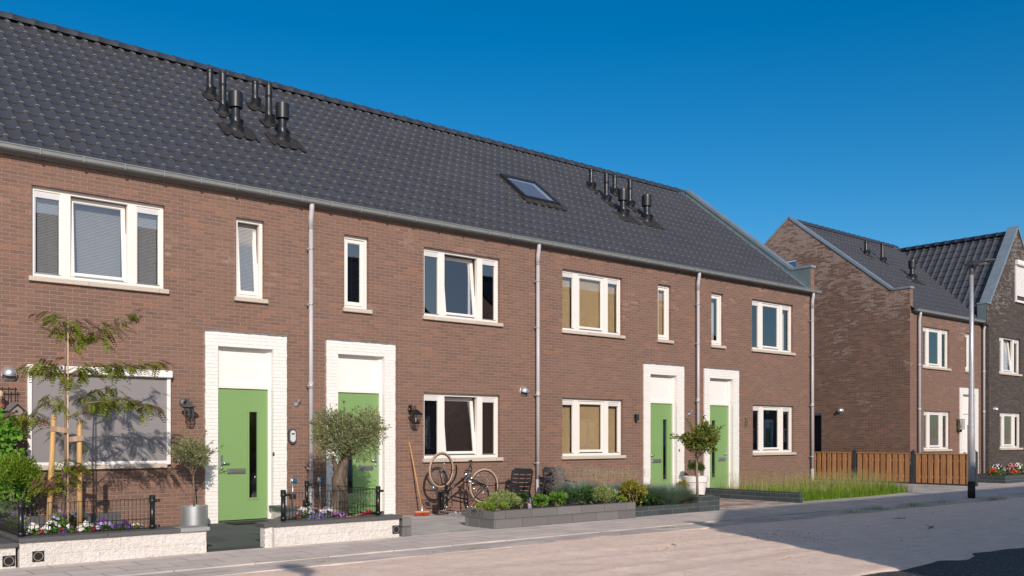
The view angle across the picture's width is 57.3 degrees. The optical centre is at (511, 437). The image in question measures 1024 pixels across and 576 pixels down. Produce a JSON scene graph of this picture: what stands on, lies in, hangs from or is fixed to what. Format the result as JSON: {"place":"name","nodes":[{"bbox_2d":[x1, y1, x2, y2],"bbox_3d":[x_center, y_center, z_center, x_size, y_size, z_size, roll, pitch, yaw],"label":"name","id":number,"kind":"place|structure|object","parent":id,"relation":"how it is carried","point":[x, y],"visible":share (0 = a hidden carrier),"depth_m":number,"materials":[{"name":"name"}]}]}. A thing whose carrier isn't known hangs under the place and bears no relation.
{"place":"outdoors","nodes":[
{"label":"outdoors","id":0,"kind":"place"},
{"bbox_2d":[0,10,313,526],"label":"terraced house","id":1,"kind":"structure","parent":0,"point":[170,193],"depth_m":15.90,"materials":[{"name":"brown brick"}]},
{"bbox_2d":[0,366,16,381],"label":"vent hood","id":2,"kind":"object","parent":1,"relation":"attached to","point":[7,373],"visible":0.86,"depth_m":13.97,"materials":[{"name":"metal"}]},
{"bbox_2d":[28,186,168,293],"bbox_3d":[-6.614,-3.107,15.010,2.120,1.465,0.405,0,0,-40],"label":"window","id":3,"kind":"structure","parent":1,"relation":"in","point":[128,211],"depth_m":15.09,"materials":[{"name":"white paint"}]},
{"bbox_2d":[38,463,167,469],"bbox_3d":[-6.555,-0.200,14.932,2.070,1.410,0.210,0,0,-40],"label":"window sill","id":4,"kind":"structure","parent":1,"relation":"in","point":[161,465],"depth_m":15.03,"materials":[{"name":"white paint"}]},
{"bbox_2d":[179,398,196,421],"bbox_3d":[-5.393,-0.460,15.616,0.270,0.408,0.360,0,0,-40],"label":"wall lantern","id":5,"kind":"object","parent":1,"relation":"attached to","point":[184,403],"depth_m":15.57,"materials":[{"name":"black metal"}]},
{"bbox_2d":[219,388,266,520],"bbox_3d":[-4.736,0.298,16.529,0.914,2.300,0.113,0,0,-40],"label":"front door","id":6,"kind":"structure","parent":1,"relation":"in","point":[235,405],"depth_m":16.51,"materials":[{"name":"green paint"}]},
{"bbox_2d":[234,218,267,303],"bbox_3d":[-4.666,-3.107,16.593,0.620,1.465,0.318,0,0,-40],"label":"window","id":7,"kind":"structure","parent":1,"relation":"in","point":[254,295],"depth_m":16.68,"materials":[{"name":"white paint"}]},
{"bbox_2d":[288,428,296,443],"bbox_3d":[-3.978,-0.020,16.995,0.156,0.280,0.070,0,0,-40],"label":"door bell","id":8,"kind":"object","parent":1,"relation":"attached to","point":[292,435],"depth_m":16.97,"materials":[{"name":"plastic"}]},
{"bbox_2d":[205,64,541,515],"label":"terraced house","id":9,"kind":"structure","parent":0,"point":[424,245],"depth_m":19.39,"materials":[{"name":"brown brick"}]},
{"bbox_2d":[342,235,372,313],"bbox_3d":[-3.011,-3.107,17.957,0.630,1.465,0.275,0,0,-40],"label":"window","id":10,"kind":"structure","parent":9,"relation":"in","point":[361,307],"depth_m":18.04,"materials":[{"name":"white paint"}]},
{"bbox_2d":[338,392,377,512],"bbox_3d":[-3.249,0.304,18.380,0.920,2.312,1.031,0,0,-40],"label":"front door","id":11,"kind":"structure","parent":9,"relation":"in","point":[361,475],"depth_m":18.11,"materials":[{"name":"green paint"}]},
{"bbox_2d":[407,405,422,423],"bbox_3d":[-1.935,-0.460,18.559,0.200,0.391,0.310,0,0,-40],"label":"wall lantern","id":12,"kind":"object","parent":9,"relation":"attached to","point":[415,411],"depth_m":18.50,"materials":[{"name":"black metal"}]},
{"bbox_2d":[422,248,502,326],"bbox_3d":[-1.088,-3.107,19.625,2.080,1.465,0.350,0,0,-40],"label":"window","id":13,"kind":"structure","parent":9,"relation":"in","point":[475,285],"depth_m":19.86,"materials":[{"name":"white paint"}]},
{"bbox_2d":[422,393,502,461],"bbox_3d":[-1.105,-0.200,19.646,2.080,1.410,0.405,0,0,-40],"label":"window","id":14,"kind":"structure","parent":9,"relation":"in","point":[457,455],"depth_m":19.82,"materials":[{"name":"white paint"}]},
{"bbox_2d":[519,386,528,395],"bbox_3d":[0.290,-1.010,20.542,0.227,0.227,0.142,0,0,-40],"label":"vent hood","id":15,"kind":"object","parent":9,"relation":"attached to","point":[523,390],"visible":1,"depth_m":20.52,"materials":[{"name":"metal"}]},
{"bbox_2d":[0,486,1023,575],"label":"pavement","id":16,"kind":"structure","parent":0,"point":[145,564],"depth_m":13.95,"materials":[{"name":"concrete"}]},
{"bbox_2d":[0,0,1023,248],"label":"sky","id":17,"kind":"structure","parent":0,"point":[900,123],"materials":[{"name":"blue"}]},
{"bbox_2d":[16,481,1023,567],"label":"front paving","id":18,"kind":"structure","parent":0,"point":[440,523],"depth_m":19.31,"materials":[{"name":"concrete"}]},
{"bbox_2d":[0,537,18,568],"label":"garden wall","id":19,"kind":"structure","parent":18,"relation":"on","point":[7,553],"depth_m":11.07,"materials":[{"name":"stone"}]},
{"bbox_2d":[0,512,209,567],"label":"garden wall","id":20,"kind":"structure","parent":18,"relation":"on","point":[32,550],"depth_m":11.87,"materials":[{"name":"stone"}]},
{"bbox_2d":[0,408,33,516],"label":"climbing plant","id":21,"kind":"object","parent":20,"relation":"on","point":[7,435],"visible":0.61,"depth_m":13.61,"materials":[{"name":"green plant"}]},
{"bbox_2d":[0,450,44,505],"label":"cypress bush","id":22,"kind":"object","parent":20,"relation":"on","point":[15,466],"visible":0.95,"depth_m":13.34,"materials":[{"name":"green plant"}]},
{"bbox_2d":[24,523,41,533],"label":"bedding plant","id":23,"kind":"object","parent":20,"relation":"on","point":[35,526],"visible":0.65,"depth_m":11.61,"materials":[{"name":"white plant"}]},
{"bbox_2d":[42,520,60,533],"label":"bedding plant","id":24,"kind":"object","parent":20,"relation":"on","point":[55,528],"visible":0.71,"depth_m":11.82,"materials":[{"name":"white plant"}]},
{"bbox_2d":[46,414,56,531],"bbox_3d":[-6.226,0.521,12.667,0.140,1.662,0.074,0,0,-40],"label":"tree stake","id":25,"kind":"object","parent":20,"relation":"on","point":[52,449],"visible":0.77,"depth_m":12.65,"materials":[{"name":"brown wood"}]},
{"bbox_2d":[51,426,67,432],"bbox_3d":[-6.120,-0.105,12.696,0.215,0.100,0.021,0,0,-37],"label":"tree tie","id":26,"kind":"object","parent":25,"relation":"attached to","point":[59,429],"visible":1,"depth_m":12.69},
{"bbox_2d":[47,510,69,532],"bbox_3d":[-5.967,1.122,12.363,0.262,0.348,0.244,0,0,-40],"label":"bedding plant","id":27,"kind":"object","parent":20,"relation":"on","point":[58,517],"visible":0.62,"depth_m":12.34,"materials":[{"name":"purple plant"}]},
{"bbox_2d":[58,524,79,533],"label":"bedding plant","id":28,"kind":"object","parent":20,"relation":"on","point":[68,528],"visible":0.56,"depth_m":11.85,"materials":[{"name":"white plant"}]},
{"bbox_2d":[69,510,85,523],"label":"bedding plant","id":29,"kind":"object","parent":20,"relation":"on","point":[71,517],"visible":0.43,"depth_m":13.66,"materials":[{"name":"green plant"}]},
{"bbox_2d":[0,495,159,536],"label":"wire fence","id":30,"kind":"object","parent":20,"relation":"on","point":[15,519],"visible":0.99,"depth_m":11.74,"materials":[{"name":"black metal"}]},
{"bbox_2d":[77,420,82,525],"bbox_3d":[-5.946,0.555,12.902,0.075,1.590,0.074,0,0,-40],"label":"tree stake","id":31,"kind":"object","parent":20,"relation":"on","point":[79,456],"visible":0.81,"depth_m":12.87,"materials":[{"name":"brown wood"}]},
{"bbox_2d":[69,436,83,441],"bbox_3d":[-5.962,0.020,12.829,0.200,0.090,0.021,0,0,-36],"label":"tree tie","id":32,"kind":"object","parent":31,"relation":"attached to","point":[76,438],"visible":1,"depth_m":12.83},
{"bbox_2d":[75,520,96,531],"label":"bedding plant","id":33,"kind":"object","parent":20,"relation":"on","point":[82,527],"visible":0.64,"depth_m":11.98,"materials":[{"name":"white plant"}]},
{"bbox_2d":[1,309,173,526],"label":"young tree","id":34,"kind":"object","parent":20,"relation":"on","point":[118,370],"visible":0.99,"depth_m":12.82,"materials":[{"name":"green plant"}]},
{"bbox_2d":[67,317,68,524],"bbox_3d":[-6.043,-0.180,12.768,0.029,2.920,0.029,0,0,-40],"label":"bamboo cane","id":35,"kind":"object","parent":34,"relation":"attached to","point":[68,420],"visible":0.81,"depth_m":12.76,"materials":[{"name":"brown wood"}]},
{"bbox_2d":[93,518,114,530],"bbox_3d":[-5.318,1.175,12.189,0.304,0.271,0.249,0,0,-23],"label":"bedding plant","id":36,"kind":"object","parent":20,"relation":"on","point":[107,523],"visible":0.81,"depth_m":12.16,"materials":[{"name":"purple plant"}]},
{"bbox_2d":[110,519,131,530],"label":"bedding plant","id":37,"kind":"object","parent":20,"relation":"on","point":[115,526],"visible":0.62,"depth_m":12.26,"materials":[{"name":"purple plant"}]},
{"bbox_2d":[145,520,268,551],"bbox_3d":[-4.413,1.511,14.523,3.050,0.072,3.286,0,0,-40],"label":"doorway terrace","id":38,"kind":"structure","parent":18,"relation":"on","point":[223,536],"depth_m":14.17,"materials":[{"name":"grey stone"}]},
{"bbox_2d":[179,504,207,525],"bbox_3d":[-5.193,1.292,15.301,0.450,0.365,0.450,0,0,-40],"label":"steel pot","id":39,"kind":"object","parent":38,"relation":"on","point":[192,515],"visible":0.76,"depth_m":15.12,"materials":[{"name":"metal"}]},
{"bbox_2d":[163,427,222,505],"bbox_3d":[-5.212,0.496,15.246,0.845,1.328,0.884,0,0,17],"label":"potted olive","id":40,"kind":"object","parent":39,"relation":"in","point":[185,450],"visible":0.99,"depth_m":15.18,"materials":[{"name":"green plant"}]},
{"bbox_2d":[225,520,266,524],"bbox_3d":[-4.522,1.466,16.166,0.700,0.012,0.440,0,0,-40],"label":"door mat","id":41,"kind":"object","parent":38,"relation":"on","point":[243,522],"depth_m":16.07,"materials":[{"name":"rubber"}]},
{"bbox_2d":[255,505,402,547],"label":"garden wall","id":42,"kind":"structure","parent":18,"relation":"on","point":[275,531],"depth_m":13.86,"materials":[{"name":"stone"}]},
{"bbox_2d":[296,507,314,517],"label":"bedding plant","id":43,"kind":"object","parent":42,"relation":"on","point":[311,512],"visible":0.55,"depth_m":14.36,"materials":[{"name":"white plant"}]},
{"bbox_2d":[307,514,328,518],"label":"bedding plant","id":44,"kind":"object","parent":42,"relation":"on","point":[312,516],"visible":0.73,"depth_m":14.15,"materials":[{"name":"purple plant"}]},
{"bbox_2d":[316,506,335,515],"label":"bedding plant","id":45,"kind":"object","parent":42,"relation":"on","point":[326,511],"visible":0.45,"depth_m":14.52,"materials":[{"name":"white plant"}]},
{"bbox_2d":[280,481,383,520],"bbox_3d":[-3.421,0.989,14.981,1.741,0.462,2.410,0,0,-40],"label":"wire fence","id":46,"kind":"object","parent":42,"relation":"on","point":[307,503],"visible":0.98,"depth_m":14.41,"materials":[{"name":"black metal"}]},
{"bbox_2d":[329,511,347,517],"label":"bedding plant","id":47,"kind":"object","parent":42,"relation":"on","point":[343,514],"visible":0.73,"depth_m":14.34,"materials":[{"name":"purple plant"}]},
{"bbox_2d":[308,400,390,513],"bbox_3d":[-2.753,0.366,15.816,1.471,2.004,1.351,0,0,-40],"label":"olive tree","id":48,"kind":"object","parent":42,"relation":"on","point":[342,432],"visible":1,"depth_m":15.58,"materials":[{"name":"green plant"}]},
{"bbox_2d":[399,517,410,536],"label":"edging block","id":49,"kind":"structure","parent":18,"relation":"on","point":[405,525],"depth_m":14.67,"materials":[{"name":"concrete"}]},
{"bbox_2d":[409,442,429,515],"bbox_3d":[-1.836,0.819,18.580,0.335,1.466,0.368,0,0,-25],"label":"broom","id":50,"kind":"object","parent":18,"relation":"on","point":[423,513],"visible":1,"depth_m":18.49,"materials":[{"name":"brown wood"}]},
{"bbox_2d":[424,452,498,514],"bbox_3d":[-0.963,0.915,18.770,1.803,1.262,0.633,0,0,-40],"label":"bicycle","id":51,"kind":"object","parent":18,"relation":"on","point":[441,498],"visible":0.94,"depth_m":18.64,"materials":[{"name":"metal"}]},
{"bbox_2d":[494,468,532,508],"bbox_3d":[0.060,1.098,19.416,0.630,0.904,0.714,0,0,32],"label":"garden chair","id":52,"kind":"object","parent":18,"relation":"on","point":[525,471],"visible":0.57,"depth_m":19.62,"materials":[{"name":"plastic"}]},
{"bbox_2d":[465,502,634,528],"bbox_3d":[0.776,1.406,17.246,3.502,0.308,0.814,0,0,-40],"label":"planter","id":53,"kind":"object","parent":18,"relation":"on","point":[537,516],"visible":0.92,"depth_m":16.65,"materials":[{"name":"concrete"}]},
{"bbox_2d":[475,501,491,511],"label":"shrub","id":54,"kind":"object","parent":53,"relation":"in","point":[485,504],"visible":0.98,"depth_m":16.02,"materials":[{"name":"green plant"}]},
{"bbox_2d":[488,501,509,510],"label":"shrub","id":55,"kind":"object","parent":53,"relation":"in","point":[502,504],"visible":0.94,"depth_m":16.16,"materials":[{"name":"green plant"}]},
{"bbox_2d":[485,489,521,509],"bbox_3d":[-0.151,1.128,16.525,0.793,0.431,0.490,0,0,-40],"label":"shrub","id":56,"kind":"object","parent":53,"relation":"in","point":[495,497],"visible":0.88,"depth_m":16.42,"materials":[{"name":"green plant"}]},
{"bbox_2d":[514,491,531,508],"bbox_3d":[0.193,1.137,16.892,0.330,0.333,0.346,0,0,26],"label":"shrub","id":57,"kind":"object","parent":53,"relation":"on","point":[524,496],"visible":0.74,"depth_m":16.84,"materials":[{"name":"green plant"}]},
{"bbox_2d":[532,493,550,507],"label":"shrub","id":58,"kind":"object","parent":53,"relation":"in","point":[538,498],"visible":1,"depth_m":17.15,"materials":[{"name":"green plant"}]},
{"bbox_2d":[549,491,567,505],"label":"shrub","id":59,"kind":"object","parent":53,"relation":"on","point":[558,497],"visible":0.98,"depth_m":17.38,"materials":[{"name":"green plant"}]},
{"bbox_2d":[568,486,594,504],"bbox_3d":[1.372,1.133,17.835,0.637,0.450,0.388,0,0,-40],"label":"shrub","id":60,"kind":"object","parent":53,"relation":"in","point":[586,492],"visible":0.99,"depth_m":17.78,"materials":[{"name":"green plant"}]},
{"bbox_2d":[592,485,617,503],"bbox_3d":[1.801,1.108,18.109,0.726,0.426,0.430,0,0,-40],"label":"shrub","id":61,"kind":"object","parent":53,"relation":"on","point":[600,491],"visible":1,"depth_m":18.01,"materials":[{"name":"green plant"}]},
{"bbox_2d":[542,467,575,503],"bbox_3d":[0.993,1.098,20.190,0.630,0.904,0.714,0,0,-16],"label":"garden chair","id":62,"kind":"object","parent":18,"relation":"on","point":[545,470],"visible":0.58,"depth_m":20.44,"materials":[{"name":"plastic"}]},
{"bbox_2d":[509,494,719,516],"bbox_3d":[2.177,1.399,19.738,3.651,0.322,2.602,0,0,-40],"label":"planter","id":63,"kind":"object","parent":18,"relation":"on","point":[701,503],"visible":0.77,"depth_m":19.28,"materials":[{"name":"stone"}]},
{"bbox_2d":[541,472,553,501],"bbox_3d":[0.773,1.130,20.387,0.044,0.764,0.764,11,4,20],"label":"garden chair","id":64,"kind":"object","parent":63,"relation":"on","point":[548,474],"visible":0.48,"depth_m":20.13,"materials":[{"name":"rubber"}]},
{"bbox_2d":[547,464,607,503],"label":"blue grass","id":65,"kind":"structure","parent":63,"relation":"in","point":[566,487],"depth_m":19.03,"materials":[{"name":"plant"}]},
{"bbox_2d":[578,468,630,502],"bbox_3d":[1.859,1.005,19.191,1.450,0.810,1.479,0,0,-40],"label":"blue grass","id":66,"kind":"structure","parent":63,"relation":"in","point":[600,500],"depth_m":18.97,"materials":[{"name":"plant"}]},
{"bbox_2d":[608,467,655,503],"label":"blue grass","id":67,"kind":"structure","parent":63,"relation":"in","point":[634,498],"depth_m":19.64,"materials":[{"name":"plant"}]},
{"bbox_2d":[618,478,647,505],"bbox_3d":[2.435,1.113,18.795,0.718,0.616,0.602,0,0,-40],"label":"shrub","id":68,"kind":"object","parent":63,"relation":"in","point":[636,487],"visible":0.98,"depth_m":18.74,"materials":[{"name":"yellow plant"}]},
{"bbox_2d":[640,492,668,505],"bbox_3d":[2.943,1.261,19.046,0.764,0.322,0.474,0,0,-40],"label":"shrub","id":69,"kind":"object","parent":63,"relation":"on","point":[659,500],"visible":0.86,"depth_m":18.92,"materials":[{"name":"green plant"}]},
{"bbox_2d":[640,476,699,504],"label":"blue grass","id":70,"kind":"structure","parent":63,"relation":"in","point":[674,495],"depth_m":19.16,"materials":[{"name":"plant"}]},
{"bbox_2d":[675,478,689,490],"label":"shrub","id":71,"kind":"object","parent":63,"relation":"on","point":[684,484],"visible":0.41,"depth_m":19.93,"materials":[{"name":"yellow plant"}]},
{"bbox_2d":[670,415,724,496],"bbox_3d":[4.056,0.410,20.117,1.118,1.779,1.081,0,0,-40],"label":"tree","id":72,"kind":"object","parent":63,"relation":"on","point":[705,434],"visible":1,"depth_m":19.90,"materials":[{"name":"green plant"}]},
{"bbox_2d":[317,485,954,562],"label":"kerb weeds","id":73,"kind":"object","parent":18,"relation":"on","point":[918,504],"visible":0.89,"depth_m":20.16,"materials":[{"name":"green plant"}]},
{"bbox_2d":[705,488,802,502],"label":"wall","id":74,"kind":"structure","parent":18,"relation":"on","point":[776,496],"depth_m":23.01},
{"bbox_2d":[764,216,985,481],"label":"corner house","id":75,"kind":"structure","parent":18,"relation":"on","point":[880,307],"depth_m":33.54,"materials":[{"name":"brown brick"}]},
{"bbox_2d":[814,415,820,451],"bbox_3d":[11.300,0.360,34.855,0.040,2.340,0.800,0,0,-40],"label":"side door","id":76,"kind":"structure","parent":75,"relation":"in","point":[817,418],"depth_m":34.79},
{"bbox_2d":[922,327,951,370],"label":"window","id":77,"kind":"structure","parent":75,"relation":"in","point":[926,330],"depth_m":33.22,"materials":[{"name":"white paint"}]},
{"bbox_2d":[923,411,951,451],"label":"window","id":78,"kind":"structure","parent":75,"relation":"in","point":[927,414],"depth_m":33.24,"materials":[{"name":"white paint"}]},
{"bbox_2d":[934,414,967,453],"bbox_3d":[16.448,0.304,34.958,0.910,2.312,1.031,0,0,-40],"label":"front door","id":79,"kind":"structure","parent":75,"relation":"in","point":[965,416],"depth_m":34.72,"materials":[{"name":"white"}]},
{"bbox_2d":[965,333,968,372],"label":"window","id":80,"kind":"structure","parent":75,"relation":"in","point":[966,335],"depth_m":34.69,"materials":[{"name":"white paint"}]},
{"bbox_2d":[814,449,977,485],"bbox_3d":[12.682,1.000,31.986,0.140,1.200,6.230,0,0,-40],"label":"wooden fence","id":81,"kind":"object","parent":18,"relation":"on","point":[939,469],"visible":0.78,"depth_m":31.47,"materials":[{"name":"brown wood"}]},
{"bbox_2d":[897,226,1023,472],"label":"dark gabled house","id":82,"kind":"structure","parent":18,"relation":"on","point":[999,294],"depth_m":36.53,"materials":[{"name":"brick"}]},
{"bbox_2d":[999,337,1022,375],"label":"window","id":83,"kind":"structure","parent":82,"relation":"in","point":[1005,356],"depth_m":36.60,"materials":[{"name":"white paint"}]},
{"bbox_2d":[999,412,1022,449],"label":"window","id":84,"kind":"structure","parent":82,"relation":"in","point":[1011,446],"depth_m":36.65,"materials":[{"name":"white paint"}]},
{"bbox_2d":[978,473,1023,483],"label":"flower bed edging","id":85,"kind":"object","parent":18,"relation":"on","point":[1000,478],"visible":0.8,"depth_m":31.82,"materials":[{"name":"concrete"}]},
{"bbox_2d":[987,467,1001,474],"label":"bedding plant","id":86,"kind":"object","parent":85,"relation":"on","point":[993,471],"visible":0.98,"depth_m":31.95,"materials":[{"name":"red plant"}]},
{"bbox_2d":[989,464,1006,474],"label":"bedding plant","id":87,"kind":"object","parent":85,"relation":"on","point":[999,467],"visible":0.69,"depth_m":32.61,"materials":[{"name":"white plant"}]},
{"bbox_2d":[1005,463,1019,474],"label":"bedding plant","id":88,"kind":"object","parent":85,"relation":"on","point":[1011,465],"visible":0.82,"depth_m":33.08,"materials":[{"name":"pink plant"}]},
{"bbox_2d":[414,119,701,501],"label":"terraced house","id":89,"kind":"structure","parent":0,"point":[617,316],"depth_m":22.99,"materials":[{"name":"brown brick"}]},
{"bbox_2d":[561,269,625,338],"bbox_3d":[1.859,-3.107,22.056,2.080,1.465,0.275,0,0,-40],"label":"window","id":90,"kind":"structure","parent":89,"relation":"in","point":[577,278],"depth_m":22.15,"materials":[{"name":"white paint"}]},
{"bbox_2d":[561,398,625,459],"bbox_3d":[1.867,-0.200,22.062,2.100,1.410,0.275,0,0,-40],"label":"window","id":91,"kind":"structure","parent":89,"relation":"in","point":[586,429],"depth_m":22.17,"materials":[{"name":"white paint"}]},
{"bbox_2d":[650,403,671,486],"bbox_3d":[3.737,0.298,23.660,0.904,2.300,0.113,0,0,-40],"label":"front door","id":92,"kind":"structure","parent":89,"relation":"in","point":[659,412],"depth_m":23.68,"materials":[{"name":"green paint"}]},
{"bbox_2d":[657,285,673,343],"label":"window","id":93,"kind":"structure","parent":89,"relation":"in","point":[663,290],"depth_m":23.81,"materials":[{"name":"white paint"}]},
{"bbox_2d":[220,497,1023,575],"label":"sand strip","id":94,"kind":"object","parent":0,"point":[856,555],"visible":0.91,"depth_m":12.89,"materials":[{"name":"sand"}]},
{"bbox_2d":[311,498,1023,575],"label":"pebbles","id":95,"kind":"object","parent":94,"relation":"on","point":[757,537],"visible":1,"depth_m":14.43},
{"bbox_2d":[568,160,821,488],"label":"terraced house","id":96,"kind":"structure","parent":0,"point":[757,297],"depth_m":26.67,"materials":[{"name":"brown brick"}]},
{"bbox_2d":[710,293,725,348],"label":"window","id":97,"kind":"structure","parent":96,"relation":"in","point":[714,344],"depth_m":25.18,"materials":[{"name":"white paint"}]},
{"bbox_2d":[709,405,727,488],"bbox_3d":[5.524,0.298,25.164,0.894,2.300,0.113,0,0,-40],"label":"front door","id":98,"kind":"structure","parent":96,"relation":"in","point":[719,414],"depth_m":25.25,"materials":[{"name":"green paint"}]},
{"bbox_2d":[751,299,795,355],"bbox_3d":[7.340,-3.107,26.718,2.090,1.465,0.350,0,0,-40],"label":"window","id":99,"kind":"structure","parent":96,"relation":"in","point":[779,349],"depth_m":26.93,"materials":[{"name":"white paint"}]},
{"bbox_2d":[752,405,795,455],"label":"window","id":100,"kind":"structure","parent":96,"relation":"in","point":[778,450],"depth_m":26.84,"materials":[{"name":"white paint"}]},
{"bbox_2d":[720,498,785,508],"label":"clay path","id":101,"kind":"structure","parent":0,"point":[729,503],"depth_m":21.79,"materials":[{"name":"concrete"}]},
{"bbox_2d":[683,476,708,494],"bbox_3d":[4.600,1.226,23.451,0.620,0.508,0.620,0,0,-40],"label":"white pot","id":102,"kind":"object","parent":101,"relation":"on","point":[702,480],"visible":0.69,"depth_m":23.24,"materials":[{"name":"ceramic"}]},
{"bbox_2d":[687,460,705,476],"bbox_3d":[4.617,0.798,23.456,0.466,0.452,0.457,0,0,-40],"label":"box ball","id":103,"kind":"object","parent":102,"relation":"on","point":[692,466],"visible":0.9,"depth_m":23.39,"materials":[{"name":"green plant"}]},
{"bbox_2d":[706,467,920,501],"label":"tall grass","id":104,"kind":"structure","parent":0,"point":[818,488],"depth_m":24.78,"materials":[{"name":"plant"}]},
{"bbox_2d":[861,548,1023,575],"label":"road","id":105,"kind":"structure","parent":0,"point":[1007,562],"depth_m":11.49,"materials":[{"name":"asphalt"}]},
{"bbox_3d":[-13.119,-3.324,15.470,5.610,9.908,9.833,0,0,-40],"label":"terraced house","id":106,"kind":"object","parent":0,"visible":0},
{"bbox_2d":[0,387,17,493],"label":"trellis","id":107,"kind":"object","parent":106,"relation":"attached to","point":[8,389],"visible":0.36,"depth_m":13.93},
{"bbox_2d":[3,402,26,419],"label":"bird house","id":108,"kind":"structure","parent":107,"relation":"hanging from","point":[17,407],"depth_m":13.79,"materials":[{"name":"white wood"}]},
{"bbox_3d":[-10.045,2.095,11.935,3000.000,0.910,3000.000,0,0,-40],"label":"ground","id":109,"kind":"structure","parent":0,"visible":0},
{"bbox_2d":[109,492,1023,575],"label":"kerb","id":110,"kind":"structure","parent":109,"relation":"on","point":[167,571],"depth_m":13.50,"materials":[{"name":"concrete"}]},
{"bbox_2d":[135,493,1023,575],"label":"gutter strip","id":111,"kind":"object","parent":109,"relation":"on","point":[340,560],"depth_m":13.62,"materials":[{"name":"concrete"}]},
{"bbox_2d":[964,258,995,497],"bbox_3d":[11.877,-1.465,23.812,0.280,6.070,0.740,0,0,-40],"label":"street lamp","id":112,"kind":"object","parent":111,"relation":"on","point":[971,442],"visible":1,"depth_m":23.92,"materials":[{"name":"metal"}]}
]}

